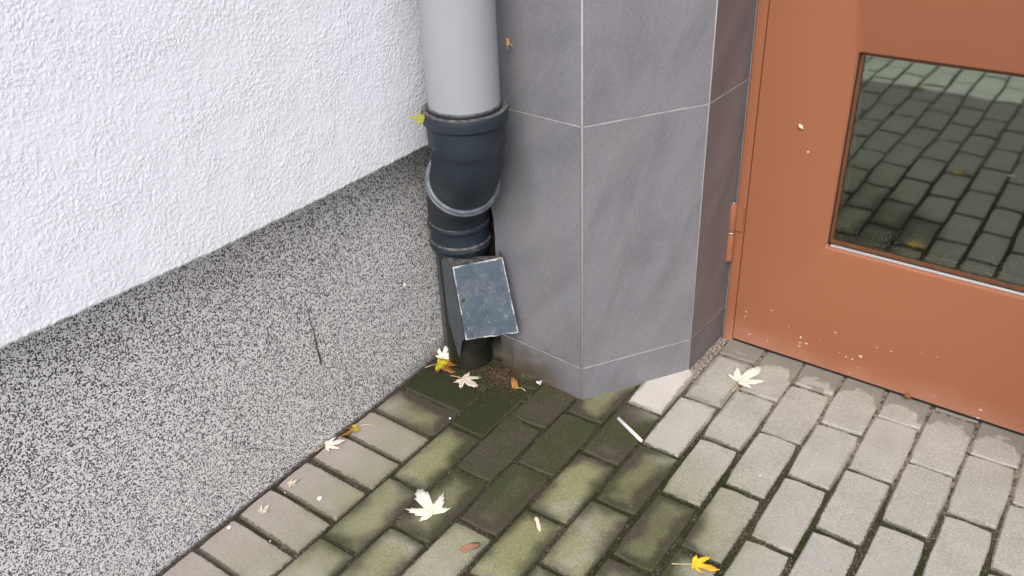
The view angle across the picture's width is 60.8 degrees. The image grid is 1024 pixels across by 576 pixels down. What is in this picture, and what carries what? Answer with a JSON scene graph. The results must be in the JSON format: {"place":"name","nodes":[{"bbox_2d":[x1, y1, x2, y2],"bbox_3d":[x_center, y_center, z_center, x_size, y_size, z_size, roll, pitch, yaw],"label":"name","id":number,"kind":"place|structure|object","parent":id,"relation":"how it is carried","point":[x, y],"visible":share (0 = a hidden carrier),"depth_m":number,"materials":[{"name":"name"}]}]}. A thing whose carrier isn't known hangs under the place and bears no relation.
{"place":"outdoors","nodes":[
{"label":"outdoors","id":0,"kind":"place"},
{"bbox_2d":[159,338,1023,575],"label":"pavement","id":1,"kind":"structure","parent":0,"point":[971,496],"depth_m":1.92,"materials":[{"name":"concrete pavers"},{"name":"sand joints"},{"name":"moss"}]},
{"bbox_2d":[0,0,444,575],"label":"building wall","id":2,"kind":"structure","parent":1,"relation":"on","point":[200,200],"depth_m":1.60,"materials":[{"name":"white paint"}]},
{"bbox_2d":[304,297,321,365],"bbox_3d":[-0.441,0.098,1.942,0.005,0.189,0.012,19,38,31],"label":"wall crack","id":3,"kind":"object","parent":2,"relation":"attached to","point":[319,356],"visible":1,"depth_m":1.96,"materials":[{"name":"black concrete"}]},
{"bbox_2d":[418,0,517,369],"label":"downpipe","id":4,"kind":"object","parent":2,"relation":"attached to","point":[465,110],"visible":0.99,"depth_m":1.82,"materials":[{"name":"grey plastic"}]},
{"bbox_2d":[409,112,424,123],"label":"maple leaf","id":5,"kind":"object","parent":4,"relation":"attached to","point":[420,118],"visible":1,"depth_m":1.77,"materials":[{"name":"yellow plant"}]},
{"bbox_2d":[258,504,269,513],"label":"maple leaf","id":6,"kind":"object","parent":1,"relation":"on","point":[262,511],"visible":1,"depth_m":1.91,"materials":[{"name":"beige plant"}]},
{"bbox_2d":[287,479,298,486],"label":"maple leaf","id":7,"kind":"object","parent":1,"relation":"on","point":[290,483],"visible":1,"depth_m":1.98,"materials":[{"name":"beige plant"}]},
{"bbox_2d":[316,436,345,450],"bbox_3d":[-0.427,0.371,2.073,0.053,0.007,0.066,10,34,20],"label":"maple leaf","id":8,"kind":"object","parent":1,"relation":"on","point":[329,443],"visible":1,"depth_m":2.08,"materials":[{"name":"white plant"}]},
{"bbox_2d":[339,424,374,436],"bbox_3d":[-0.381,0.340,2.122,0.093,0.011,0.038,-18,35,-22],"label":"maple leaf","id":9,"kind":"object","parent":1,"relation":"on","point":[355,427],"visible":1,"depth_m":2.12,"materials":[{"name":"plant"}]},
{"bbox_2d":[162,360,580,574],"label":"leaf litter","id":10,"kind":"object","parent":1,"relation":"on","point":[500,375],"visible":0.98,"depth_m":2.26,"materials":[{"name":"brown plant"}]},
{"bbox_2d":[406,489,450,520],"bbox_3d":[-0.187,0.467,1.906,0.098,0.006,0.094,-19,35,-24],"label":"maple leaf","id":11,"kind":"object","parent":1,"relation":"on","point":[429,509],"visible":1,"depth_m":1.90,"materials":[{"name":"white plant"}]},
{"bbox_2d":[425,358,455,372],"bbox_3d":[-0.167,0.200,2.325,0.094,0.010,0.102,20,38,32],"label":"maple leaf","id":12,"kind":"object","parent":1,"relation":"on","point":[443,364],"visible":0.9,"depth_m":2.32,"materials":[{"name":"plant"}]},
{"bbox_2d":[435,346,448,358],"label":"maple leaf","id":13,"kind":"object","parent":1,"relation":"on","point":[444,355],"visible":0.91,"depth_m":2.35,"materials":[{"name":"white plant"}]},
{"bbox_2d":[451,372,480,387],"bbox_3d":[-0.115,0.240,2.263,0.079,0.007,0.072,-8,32,-9],"label":"maple leaf","id":14,"kind":"object","parent":1,"relation":"on","point":[467,380],"visible":1,"depth_m":2.27,"materials":[{"name":"beige plant"}]},
{"bbox_2d":[460,542,479,551],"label":"dry leaf","id":15,"kind":"object","parent":1,"relation":"on","point":[468,547],"visible":1,"depth_m":1.79,"materials":[{"name":"brown plant"}]},
{"bbox_2d":[511,377,525,390],"bbox_3d":[0.010,0.249,2.236,0.025,0.008,0.060,-18,35,-23],"label":"dry leaf","id":16,"kind":"object","parent":1,"relation":"on","point":[514,383],"visible":1,"depth_m":2.24,"materials":[{"name":"orange plant"}]},
{"bbox_2d":[534,517,540,531],"bbox_3d":[0.055,0.497,1.841,0.010,0.008,0.040,-8,32,-8],"label":"maple seed","id":17,"kind":"object","parent":1,"relation":"on","point":[537,521],"visible":1,"depth_m":1.84,"materials":[{"name":"beige plant"}]},
{"bbox_2d":[486,0,756,399],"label":"tiled pillar","id":18,"kind":"structure","parent":1,"relation":"on","point":[609,209],"depth_m":1.95,"materials":[{"name":"tile"}]},
{"bbox_2d":[722,0,1023,435],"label":"metal door","id":19,"kind":"structure","parent":18,"relation":"attached to","point":[810,283],"depth_m":2.01,"materials":[{"name":"brown paint"}]},
{"bbox_2d":[733,0,1023,433],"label":"door leaf","id":20,"kind":"structure","parent":19,"relation":"in","point":[953,344],"depth_m":2.01,"materials":[{"name":"brown paint"}]},
{"bbox_2d":[840,56,1023,277],"bbox_3d":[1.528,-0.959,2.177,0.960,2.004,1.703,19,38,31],"label":"door window glass","id":21,"kind":"object","parent":20,"relation":"in","point":[937,167],"visible":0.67,"depth_m":3.04,"materials":[{"name":"clear glass"}]},
{"bbox_2d":[617,417,642,442],"bbox_3d":[0.280,0.336,2.075,0.009,0.009,0.096,-18,35,-23],"label":"paper stick","id":22,"kind":"object","parent":1,"relation":"on","point":[629,429],"visible":1,"depth_m":2.07,"materials":[{"name":"white paper"}]},
{"bbox_2d":[301,363,1001,575],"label":"joint moss","id":23,"kind":"object","parent":1,"relation":"on","point":[688,529],"visible":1,"depth_m":1.85,"materials":[{"name":"green plant"}]},
{"bbox_2d":[671,554,719,572],"bbox_3d":[0.367,0.545,1.735,0.093,0.007,0.044,9,34,19],"label":"maple leaf","id":24,"kind":"object","parent":1,"relation":"on","point":[696,563],"visible":1,"depth_m":1.73,"materials":[{"name":"yellow plant"}]},
{"bbox_2d":[727,365,766,391],"bbox_3d":[0.600,0.230,2.225,0.098,0.006,0.104,-1,32,4],"label":"maple leaf","id":25,"kind":"object","parent":1,"relation":"on","point":[744,379],"visible":1,"depth_m":2.23,"materials":[{"name":"beige plant"}]},
{"bbox_2d":[688,336,726,378],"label":"gravel","id":26,"kind":"structure","parent":0,"point":[717,346],"depth_m":2.31,"materials":[{"name":"beige gravel"}]}
]}

